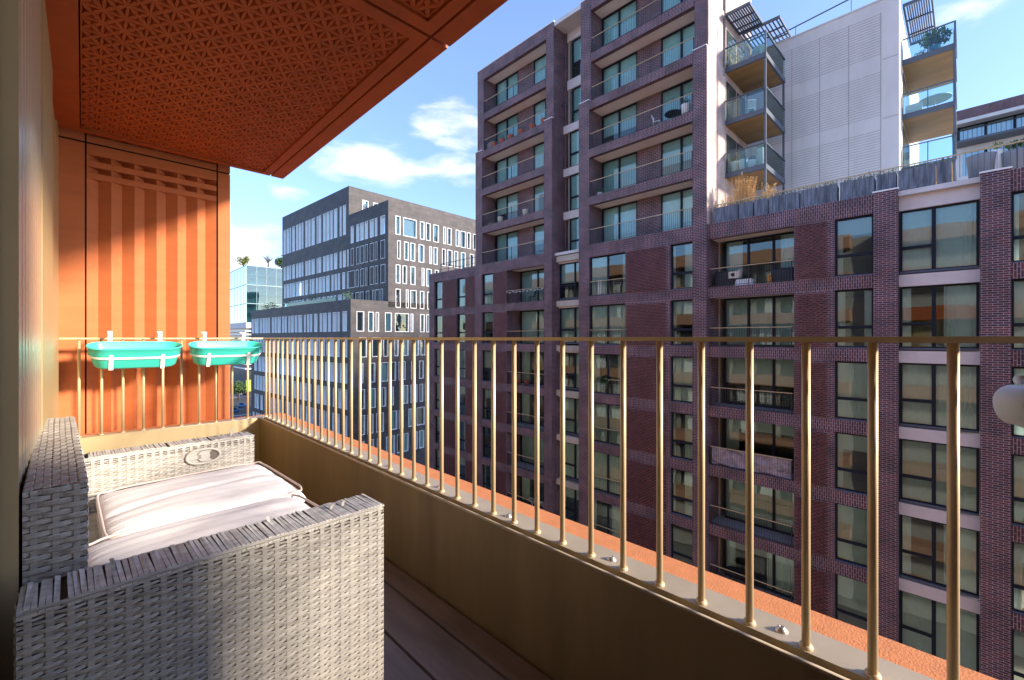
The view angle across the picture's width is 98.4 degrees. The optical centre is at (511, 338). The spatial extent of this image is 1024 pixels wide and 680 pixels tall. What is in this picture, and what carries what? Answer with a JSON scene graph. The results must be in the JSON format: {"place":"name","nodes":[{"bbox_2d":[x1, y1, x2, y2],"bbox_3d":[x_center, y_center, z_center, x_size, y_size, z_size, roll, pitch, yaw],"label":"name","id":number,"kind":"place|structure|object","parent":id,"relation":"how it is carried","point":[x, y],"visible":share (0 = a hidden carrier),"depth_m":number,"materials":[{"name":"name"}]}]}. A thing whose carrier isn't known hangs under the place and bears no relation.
{"place":"outdoors","nodes":[
{"label":"outdoors","id":0,"kind":"place"},
{"bbox_2d":[230,397,250,417],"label":"cross street","id":1,"kind":"structure","parent":0,"point":[241,412],"depth_m":146.59,"materials":[{"name":"grey asphalt"}]},
{"bbox_2d":[230,390,250,397],"bbox_3d":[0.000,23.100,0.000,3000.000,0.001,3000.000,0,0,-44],"label":"ground","id":2,"kind":"structure","parent":0,"point":[236,396],"depth_m":177.66,"materials":[{"name":"stone"}]},
{"bbox_2d":[230,265,281,395],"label":"glass office building","id":3,"kind":"structure","parent":2,"relation":"on","point":[253,288],"depth_m":184.90,"materials":[{"name":"teal"}]},
{"bbox_2d":[251,186,475,465],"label":"dark office building","id":4,"kind":"structure","parent":2,"relation":"on","point":[358,263],"depth_m":75.10,"materials":[{"name":"grey"}]},
{"bbox_2d":[403,217,416,237],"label":"window","id":5,"kind":"structure","parent":4,"relation":"in","point":[409,227],"depth_m":73.43,"materials":[{"name":"white"}]},
{"bbox_2d":[0,0,997,679],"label":"apartment building","id":6,"kind":"structure","parent":2,"relation":"on","point":[132,132],"depth_m":2.12,"materials":[{"name":"orange metal"}]},
{"bbox_2d":[13,416,383,679],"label":"wicker loveseat","id":7,"kind":"object","parent":6,"relation":"on","point":[297,595],"visible":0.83,"depth_m":1.04,"materials":[{"name":"grey wicker"}]},
{"bbox_2d":[96,461,305,542],"bbox_3d":[-1.256,0.655,1.785,0.605,0.120,0.605,0,1,45],"label":"seat cushion","id":8,"kind":"object","parent":7,"relation":"on","point":[167,501],"visible":0.72,"depth_m":1.70,"materials":[{"name":"white fabric"}]},
{"bbox_2d":[87,492,318,566],"bbox_3d":[-0.880,0.655,1.356,0.615,0.120,0.620,-1,0,43],"label":"seat cushion","id":9,"kind":"object","parent":7,"relation":"on","point":[152,539],"visible":0.3,"depth_m":1.40,"materials":[{"name":"white fabric"}]},
{"bbox_2d":[59,336,1023,679],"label":"balcony railing","id":10,"kind":"object","parent":6,"relation":"on","point":[953,508],"visible":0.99,"depth_m":1.25,"materials":[{"name":"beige metal"}]},
{"bbox_2d":[86,331,182,369],"bbox_3d":[-2.755,0.077,3.237,0.534,0.236,0.304,0,15,-44],"label":"rail planter","id":11,"kind":"object","parent":10,"relation":"hanging from","point":[111,355],"visible":1,"depth_m":3.16,"materials":[{"name":"teal plastic"}]},
{"bbox_2d":[188,332,262,366],"bbox_3d":[-2.353,0.077,3.628,0.518,0.236,0.304,0,15,-44],"label":"rail planter","id":12,"kind":"object","parent":10,"relation":"hanging from","point":[205,352],"visible":1,"depth_m":3.55,"materials":[{"name":"teal plastic"}]},
{"bbox_2d":[993,375,1023,427],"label":"globe lamp","id":13,"kind":"object","parent":6,"relation":"on","point":[1008,403],"visible":1,"depth_m":0.58,"materials":[{"name":"white glass"}]},
{"bbox_2d":[429,0,1023,679],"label":"brick apartment building","id":14,"kind":"structure","parent":2,"relation":"on","point":[597,84],"depth_m":24.26,"materials":[{"name":"red"}]},
{"bbox_2d":[457,278,464,307],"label":"window","id":15,"kind":"structure","parent":14,"relation":"in","point":[461,282],"depth_m":39.14,"materials":[{"name":"black"}]},
{"bbox_2d":[482,273,492,305],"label":"window","id":16,"kind":"structure","parent":14,"relation":"in","point":[487,278],"depth_m":36.56,"materials":[{"name":"black"}]},
{"bbox_2d":[483,312,492,343],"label":"window","id":17,"kind":"structure","parent":14,"relation":"in","point":[487,316],"depth_m":36.72,"materials":[{"name":"black"}]},
{"bbox_2d":[496,230,517,261],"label":"balcony door","id":18,"kind":"structure","parent":14,"relation":"in","point":[509,239],"depth_m":36.69,"materials":[{"name":"black"}]},
{"bbox_2d":[496,192,517,215],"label":"balcony door","id":19,"kind":"structure","parent":14,"relation":"in","point":[511,199],"depth_m":36.69,"materials":[{"name":"black"}]},
{"bbox_2d":[496,153,517,181],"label":"balcony door","id":20,"kind":"structure","parent":14,"relation":"in","point":[511,160],"depth_m":36.69,"materials":[{"name":"black"}]},
{"bbox_2d":[496,113,517,141],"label":"balcony door","id":21,"kind":"structure","parent":14,"relation":"in","point":[512,120],"depth_m":36.69,"materials":[{"name":"black"}]},
{"bbox_2d":[496,71,517,105],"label":"balcony door","id":22,"kind":"structure","parent":14,"relation":"in","point":[513,78],"depth_m":36.69,"materials":[{"name":"black"}]},
{"bbox_2d":[521,269,543,301],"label":"balcony door","id":23,"kind":"structure","parent":14,"relation":"in","point":[533,279],"depth_m":34.69,"materials":[{"name":"black"}]},
{"bbox_2d":[521,310,543,343],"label":"balcony door","id":24,"kind":"structure","parent":14,"relation":"in","point":[531,321],"depth_m":34.70,"materials":[{"name":"black"}]},
{"bbox_2d":[521,352,543,384],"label":"balcony door","id":25,"kind":"structure","parent":14,"relation":"in","point":[525,356],"depth_m":35.22,"materials":[{"name":"black glass"}]},
{"bbox_2d":[521,393,543,426],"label":"balcony door","id":26,"kind":"structure","parent":14,"relation":"in","point":[525,398],"depth_m":35.22,"materials":[{"name":"black glass"}]},
{"bbox_2d":[521,435,543,467],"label":"balcony door","id":27,"kind":"structure","parent":14,"relation":"in","point":[527,443],"depth_m":34.84,"materials":[{"name":"black glass"}]},
{"bbox_2d":[521,477,543,508],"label":"balcony door","id":28,"kind":"structure","parent":14,"relation":"in","point":[525,482],"depth_m":35.22,"materials":[{"name":"black"}]},
{"bbox_2d":[534,224,543,244],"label":"balcony door","id":29,"kind":"structure","parent":14,"relation":"in","point":[539,229],"depth_m":34.20,"materials":[{"name":"black"}]},
{"bbox_2d":[534,142,543,169],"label":"balcony door","id":30,"kind":"structure","parent":14,"relation":"in","point":[539,148],"depth_m":34.22,"materials":[{"name":"black"}]},
{"bbox_2d":[534,99,545,125],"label":"balcony door","id":31,"kind":"structure","parent":14,"relation":"in","point":[539,107],"depth_m":34.21,"materials":[{"name":"black"}]},
{"bbox_2d":[534,54,545,83],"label":"balcony door","id":32,"kind":"structure","parent":14,"relation":"in","point":[540,62],"depth_m":34.22,"materials":[{"name":"black"}]},
{"bbox_2d":[559,261,578,299],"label":"window","id":33,"kind":"structure","parent":14,"relation":"in","point":[569,272],"depth_m":31.08,"materials":[{"name":"black"}]},
{"bbox_2d":[559,307,578,343],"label":"window","id":34,"kind":"structure","parent":14,"relation":"in","point":[569,317],"depth_m":31.08,"materials":[{"name":"black"}]},
{"bbox_2d":[559,353,578,389],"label":"window","id":35,"kind":"structure","parent":14,"relation":"in","point":[576,355],"depth_m":30.63,"materials":[{"name":"black glass"}]},
{"bbox_2d":[559,397,578,435],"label":"window","id":36,"kind":"structure","parent":14,"relation":"in","point":[571,404],"depth_m":30.95,"materials":[{"name":"black glass"}]},
{"bbox_2d":[559,442,578,481],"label":"window","id":37,"kind":"structure","parent":14,"relation":"in","point":[571,450],"depth_m":30.96,"materials":[{"name":"black"}]},
{"bbox_2d":[565,487,578,521],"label":"window","id":38,"kind":"structure","parent":14,"relation":"in","point":[569,492],"depth_m":30.89,"materials":[{"name":"black glass"}]},
{"bbox_2d":[569,173,578,210],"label":"window","id":39,"kind":"structure","parent":14,"relation":"in","point":[574,179],"depth_m":31.70,"materials":[{"name":"black"}]},
{"bbox_2d":[569,129,578,167],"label":"window","id":40,"kind":"structure","parent":14,"relation":"in","point":[574,136],"depth_m":31.70,"materials":[{"name":"black"}]},
{"bbox_2d":[570,217,578,249],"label":"window","id":41,"kind":"structure","parent":14,"relation":"in","point":[574,223],"depth_m":31.70,"materials":[{"name":"black"}]},
{"bbox_2d":[572,85,580,122],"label":"window","id":42,"kind":"structure","parent":14,"relation":"in","point":[576,92],"depth_m":31.94,"materials":[{"name":"black"}]},
{"bbox_2d":[572,36,580,78],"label":"window","id":43,"kind":"structure","parent":14,"relation":"in","point":[576,44],"depth_m":31.95,"materials":[{"name":"black"}]},
{"bbox_2d":[589,252,624,296],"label":"window","id":44,"kind":"structure","parent":14,"relation":"in","point":[599,266],"depth_m":28.55,"materials":[{"name":"black"}]},
{"bbox_2d":[594,354,619,395],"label":"window","id":45,"kind":"structure","parent":14,"relation":"in","point":[596,356],"depth_m":28.70,"materials":[{"name":"black glass"}]},
{"bbox_2d":[594,402,619,446],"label":"window","id":46,"kind":"structure","parent":14,"relation":"in","point":[607,416],"depth_m":28.15,"materials":[{"name":"black glass"}]},
{"bbox_2d":[594,451,619,497],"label":"window","id":47,"kind":"structure","parent":14,"relation":"in","point":[605,465],"depth_m":28.14,"materials":[{"name":"black glass"}]},
{"bbox_2d":[594,500,619,537],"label":"window","id":48,"kind":"structure","parent":14,"relation":"in","point":[615,510],"depth_m":27.95,"materials":[{"name":"black glass"}]},
{"bbox_2d":[590,304,624,344],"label":"window","id":49,"kind":"structure","parent":14,"relation":"in","point":[611,316],"depth_m":28.14,"materials":[{"name":"black"}]},
{"bbox_2d":[602,201,636,242],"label":"balcony door","id":50,"kind":"structure","parent":14,"relation":"in","point":[626,212],"depth_m":29.00,"materials":[{"name":"black"}]},
{"bbox_2d":[602,152,636,192],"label":"balcony door","id":51,"kind":"structure","parent":14,"relation":"in","point":[629,161],"depth_m":28.99,"materials":[{"name":"black"}]},
{"bbox_2d":[602,102,636,143],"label":"balcony door","id":52,"kind":"structure","parent":14,"relation":"in","point":[629,111],"depth_m":28.99,"materials":[{"name":"black"}]},
{"bbox_2d":[602,52,636,94],"bbox_3d":[7.084,-16.870,29.039,0.147,2.700,2.640,0,0,-44],"label":"balcony door","id":53,"kind":"structure","parent":14,"relation":"in","point":[629,61],"depth_m":28.99,"materials":[{"name":"black"}]},
{"bbox_2d":[602,0,636,45],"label":"balcony door","id":54,"kind":"structure","parent":14,"relation":"in","point":[630,8],"depth_m":29.00,"materials":[{"name":"black"}]},
{"bbox_2d":[661,187,692,231],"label":"balcony door","id":55,"kind":"structure","parent":14,"relation":"in","point":[681,199],"depth_m":26.34,"materials":[{"name":"black"}]},
{"bbox_2d":[661,133,692,176],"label":"balcony door","id":56,"kind":"structure","parent":14,"relation":"in","point":[682,144],"depth_m":26.31,"materials":[{"name":"black"}]},
{"bbox_2d":[661,78,692,121],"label":"balcony door","id":57,"kind":"structure","parent":14,"relation":"in","point":[685,88],"depth_m":26.36,"materials":[{"name":"black"}]},
{"bbox_2d":[661,22,693,66],"bbox_3d":[10.012,-16.870,26.028,0.147,2.700,2.560,0,0,-44],"label":"balcony door","id":58,"kind":"structure","parent":14,"relation":"in","point":[685,33],"depth_m":26.20,"materials":[{"name":"black"}]},
{"bbox_2d":[671,242,692,289],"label":"window","id":59,"kind":"structure","parent":14,"relation":"in","point":[688,272],"depth_m":24.57,"materials":[{"name":"black"}]},
{"bbox_2d":[671,299,692,345],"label":"window","id":60,"kind":"structure","parent":14,"relation":"in","point":[677,306],"depth_m":24.81,"materials":[{"name":"black"}]},
{"bbox_2d":[671,356,692,403],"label":"window","id":61,"kind":"structure","parent":14,"relation":"in","point":[681,367],"depth_m":24.73,"materials":[{"name":"black glass"}]},
{"bbox_2d":[671,412,692,461],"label":"window","id":62,"kind":"structure","parent":14,"relation":"in","point":[688,442],"depth_m":24.57,"materials":[{"name":"black glass"}]},
{"bbox_2d":[671,468,692,519],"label":"window","id":63,"kind":"structure","parent":14,"relation":"in","point":[688,499],"depth_m":24.57,"materials":[{"name":"black glass"}]},
{"bbox_2d":[713,271,736,286],"bbox_3d":[11.431,-3.125,23.669,0.612,0.850,1.115,0,0,-44],"label":"covered barbecue","id":64,"kind":"object","parent":14,"relation":"on","point":[722,277],"visible":0.56,"depth_m":23.48,"materials":[{"name":"black fabric"}]},
{"bbox_2d":[713,201,739,223],"bbox_3d":[11.389,-6.608,23.355,0.566,1.096,1.404,0,0,-44],"label":"timber planter","id":65,"kind":"object","parent":14,"relation":"on","point":[730,212],"visible":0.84,"depth_m":23.16,"materials":[{"name":"grey wood"}]},
{"bbox_2d":[726,134,735,172],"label":"side door","id":66,"kind":"structure","parent":14,"relation":"in","point":[730,143],"depth_m":25.56,"materials":[{"name":"black"}]},
{"bbox_2d":[726,81,735,119],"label":"side door","id":67,"kind":"structure","parent":14,"relation":"in","point":[730,91],"depth_m":25.67,"materials":[{"name":"black"}]},
{"bbox_2d":[726,29,735,67],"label":"side door","id":68,"kind":"structure","parent":14,"relation":"in","point":[730,40],"depth_m":25.56,"materials":[{"name":"black"}]},
{"bbox_2d":[728,172,751,202],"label":"feather grass","id":69,"kind":"object","parent":14,"relation":"on","point":[737,195],"depth_m":23.52,"materials":[{"name":"plant"}]},
{"bbox_2d":[739,198,753,218],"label":"timber planter","id":70,"kind":"object","parent":14,"relation":"on","point":[742,209],"visible":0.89,"depth_m":22.45,"materials":[{"name":"grey wood"}]},
{"bbox_2d":[711,447,790,479],"bbox_3d":[11.971,6.269,22.284,0.164,0.938,3.700,0,0,-44],"label":"tarpaulin","id":71,"kind":"object","parent":14,"relation":"on","point":[765,462],"visible":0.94,"depth_m":22.01,"materials":[{"name":"grey fabric"}]},
{"bbox_2d":[743,176,758,201],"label":"feather grass","id":72,"kind":"object","parent":14,"relation":"on","point":[750,192],"depth_m":23.20,"materials":[{"name":"plant"}]},
{"bbox_2d":[724,232,793,279],"bbox_3d":[13.041,-4.000,23.129,0.148,2.600,3.620,0,0,-44],"label":"balcony door","id":73,"kind":"structure","parent":14,"relation":"in","point":[733,250],"depth_m":23.46,"materials":[{"name":"black"}]},
{"bbox_2d":[724,295,793,346],"bbox_3d":[13.035,-0.850,23.124,0.132,2.600,3.620,0,0,-44],"label":"balcony door","id":74,"kind":"structure","parent":14,"relation":"in","point":[773,312],"depth_m":23.15,"materials":[{"name":"black"}]},
{"bbox_2d":[724,358,793,409],"bbox_3d":[13.031,2.300,23.119,0.120,2.600,3.620,0,0,-44],"label":"balcony door","id":75,"kind":"structure","parent":14,"relation":"in","point":[779,372],"depth_m":23.02,"materials":[{"name":"black glass"}]},
{"bbox_2d":[724,418,793,473],"bbox_3d":[13.040,5.450,23.128,0.145,2.600,3.620,0,0,-44],"label":"balcony door","id":76,"kind":"structure","parent":14,"relation":"in","point":[731,426],"depth_m":23.78,"materials":[{"name":"black glass"}]},
{"bbox_2d":[724,478,793,536],"bbox_3d":[13.035,8.600,23.124,0.132,2.600,3.620,0,0,-44],"label":"balcony door","id":77,"kind":"structure","parent":14,"relation":"in","point":[769,504],"depth_m":23.06,"materials":[{"name":"black glass"}]},
{"bbox_2d":[724,539,793,599],"bbox_3d":[13.043,11.750,23.131,0.154,2.600,3.620,0,0,-44],"label":"balcony door","id":78,"kind":"structure","parent":14,"relation":"in","point":[780,570],"depth_m":22.64,"materials":[{"name":"black"}]},
{"bbox_2d":[754,196,769,215],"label":"timber planter","id":79,"kind":"object","parent":14,"relation":"on","point":[765,205],"visible":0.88,"depth_m":21.89,"materials":[{"name":"grey wood"}]},
{"bbox_2d":[771,267,793,281],"bbox_3d":[13.383,-3.060,21.733,0.663,0.720,1.116,0,0,-44],"label":"covered bench","id":80,"kind":"object","parent":14,"relation":"on","point":[781,273],"visible":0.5,"depth_m":21.52,"materials":[{"name":"black"}]},
{"bbox_2d":[769,190,799,212],"bbox_3d":[13.278,-6.623,21.412,0.565,1.127,1.386,0,0,-44],"label":"timber planter","id":81,"kind":"object","parent":14,"relation":"on","point":[775,203],"visible":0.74,"depth_m":21.23,"materials":[{"name":"grey wood"}]},
{"bbox_2d":[800,181,839,207],"bbox_3d":[14.246,-6.616,20.416,0.567,1.111,1.450,0,0,-44],"label":"timber planter","id":82,"kind":"object","parent":14,"relation":"on","point":[836,192],"visible":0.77,"depth_m":20.17,"materials":[{"name":"grey wood"}]},
{"bbox_2d":[835,361,866,421],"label":"window","id":83,"kind":"structure","parent":14,"relation":"in","point":[850,377],"depth_m":19.43,"materials":[{"name":"black glass"}]},
{"bbox_2d":[835,432,866,495],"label":"window","id":84,"kind":"structure","parent":14,"relation":"in","point":[854,442],"depth_m":19.56,"materials":[{"name":"black glass"}]},
{"bbox_2d":[835,503,866,569],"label":"window","id":85,"kind":"structure","parent":14,"relation":"in","point":[850,521],"depth_m":19.43,"materials":[{"name":"black glass"}]},
{"bbox_2d":[835,574,866,621],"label":"window","id":86,"kind":"structure","parent":14,"relation":"in","point":[851,593],"depth_m":19.44,"materials":[{"name":"black glass"}]},
{"bbox_2d":[835,214,872,276],"bbox_3d":[14.950,-3.975,19.288,0.250,2.610,1.350,0,0,-44],"label":"window","id":87,"kind":"structure","parent":14,"relation":"in","point":[858,225],"depth_m":19.46,"materials":[{"name":"black"}]},
{"bbox_2d":[835,288,872,348],"bbox_3d":[14.950,-0.825,19.288,0.250,2.610,1.350,0,0,-44],"label":"window","id":88,"kind":"structure","parent":14,"relation":"in","point":[840,327],"depth_m":19.37,"materials":[{"name":"black"}]},
{"bbox_2d":[840,171,876,199],"bbox_3d":[15.234,-6.619,19.375,0.602,1.119,1.302,0,0,-44],"label":"timber planter","id":89,"kind":"object","parent":14,"relation":"on","point":[870,184],"visible":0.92,"depth_m":19.21,"materials":[{"name":"grey wood"}]},
{"bbox_2d":[876,168,897,190],"bbox_3d":[15.929,-6.604,18.697,0.578,1.087,0.783,0,0,-44],"label":"timber planter","id":90,"kind":"object","parent":14,"relation":"on","point":[890,180],"visible":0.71,"depth_m":18.52,"materials":[{"name":"grey wood"}]},
{"bbox_2d":[897,162,935,190],"bbox_3d":[16.521,-6.611,18.077,0.566,1.102,1.195,0,0,-44],"label":"timber planter","id":91,"kind":"object","parent":14,"relation":"on","point":[903,179],"visible":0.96,"depth_m":17.83,"materials":[{"name":"grey wood"}]},
{"bbox_2d":[900,200,978,273],"bbox_3d":[17.031,-3.975,17.663,0.247,2.610,2.280,0,0,-44],"label":"window","id":92,"kind":"structure","parent":14,"relation":"in","point":[943,237],"depth_m":17.68,"materials":[{"name":"black"}]},
{"bbox_2d":[900,282,978,350],"bbox_3d":[17.031,-0.825,17.664,0.249,2.610,2.280,0,0,-44],"label":"window","id":93,"kind":"structure","parent":14,"relation":"in","point":[961,300],"depth_m":17.44,"materials":[{"name":"black"}]},
{"bbox_2d":[900,363,978,433],"bbox_3d":[17.031,2.325,17.663,0.247,2.610,2.280,0,0,-44],"label":"window","id":94,"kind":"structure","parent":14,"relation":"in","point":[923,386],"depth_m":17.75,"materials":[{"name":"black"}]},
{"bbox_2d":[900,438,978,516],"bbox_3d":[17.025,5.475,17.658,0.232,2.610,2.280,0,0,-44],"label":"window","id":95,"kind":"structure","parent":14,"relation":"in","point":[923,465],"depth_m":17.76,"materials":[{"name":"black glass"}]},
{"bbox_2d":[900,514,978,598],"bbox_3d":[17.031,8.625,17.664,0.249,2.610,2.280,0,0,-44],"label":"window","id":96,"kind":"structure","parent":14,"relation":"in","point":[969,539],"depth_m":17.54,"materials":[{"name":"black"}]},
{"bbox_2d":[900,590,978,671],"bbox_3d":[17.061,11.760,17.693,0.132,2.580,2.280,0,0,-44],"label":"window","id":97,"kind":"structure","parent":14,"relation":"in","point":[923,621],"depth_m":17.76,"materials":[{"name":"black glass"}]},
{"bbox_2d":[937,157,954,183],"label":"timber planter","id":98,"kind":"object","parent":14,"relation":"on","point":[947,170],"visible":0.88,"depth_m":17.27,"materials":[{"name":"grey wood"}]},
{"bbox_2d":[966,151,996,178],"bbox_3d":[18.574,-6.635,17.477,0.874,1.150,0.874,0,0,-44],"label":"plant pot","id":99,"kind":"object","parent":14,"relation":"on","point":[975,164],"visible":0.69,"depth_m":17.26,"materials":[{"name":"grey"}]},
{"bbox_2d":[1001,138,1023,168],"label":"plant pot","id":100,"kind":"object","parent":14,"relation":"on","point":[1013,157],"visible":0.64,"depth_m":16.66,"materials":[{"name":"grey"}]},
{"bbox_2d":[1011,191,1023,262],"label":"window","id":101,"kind":"structure","parent":14,"relation":"in","point":[1015,236],"depth_m":16.01,"materials":[{"name":"black"}]},
{"bbox_2d":[1011,279,1023,350],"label":"window","id":102,"kind":"structure","parent":14,"relation":"in","point":[1017,285],"depth_m":15.98,"materials":[{"name":"black"}]},
{"bbox_2d":[1011,366,1023,438],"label":"window","id":103,"kind":"structure","parent":14,"relation":"in","point":[1016,431],"depth_m":15.98,"materials":[{"name":"black glass"}]},
{"bbox_2d":[1011,454,1023,526],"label":"window","id":104,"kind":"structure","parent":14,"relation":"in","point":[1017,461],"depth_m":15.99,"materials":[{"name":"black"}]},
{"bbox_2d":[1011,541,1023,615],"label":"window","id":105,"kind":"structure","parent":14,"relation":"in","point":[1017,549],"depth_m":15.99,"materials":[{"name":"black"}]},
{"bbox_2d":[1011,629,1023,679],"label":"window","id":106,"kind":"structure","parent":14,"relation":"in","point":[1013,672],"depth_m":16.01,"materials":[{"name":"black"}]},
{"bbox_2d":[751,0,956,199],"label":"pale apartment block","id":107,"kind":"structure","parent":2,"relation":"on","point":[858,80],"depth_m":24.77,"materials":[{"name":"grey"}]},
{"bbox_2d":[918,26,952,50],"bbox_3d":[22.846,-16.035,23.825,1.317,1.429,1.315,0,0,14],"label":"potted plant","id":108,"kind":"object","parent":107,"relation":"on","point":[936,40],"visible":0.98,"depth_m":23.64,"materials":[{"name":"green plant"}]},
{"bbox_2d":[919,92,952,106],"bbox_3d":[23.108,-12.685,24.146,1.400,0.730,1.400,0,0,-44],"label":"round table","id":109,"kind":"object","parent":107,"relation":"on","point":[935,99],"visible":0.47,"depth_m":24.00,"materials":[{"name":"white paint"}]},
{"bbox_2d":[952,94,1023,180],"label":"distant penthouse block","id":110,"kind":"structure","parent":2,"relation":"on","point":[987,125],"depth_m":48.20,"materials":[{"name":"concrete"}]},
{"bbox_2d":[957,113,1023,153],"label":"window frames","id":111,"kind":"structure","parent":110,"relation":"in","point":[1014,116],"depth_m":48.72,"materials":[{"name":"black"}]},
{"bbox_2d":[229,0,1023,271],"label":"sky","id":112,"kind":"structure","parent":0,"point":[419,144],"materials":[{"name":"blue"}]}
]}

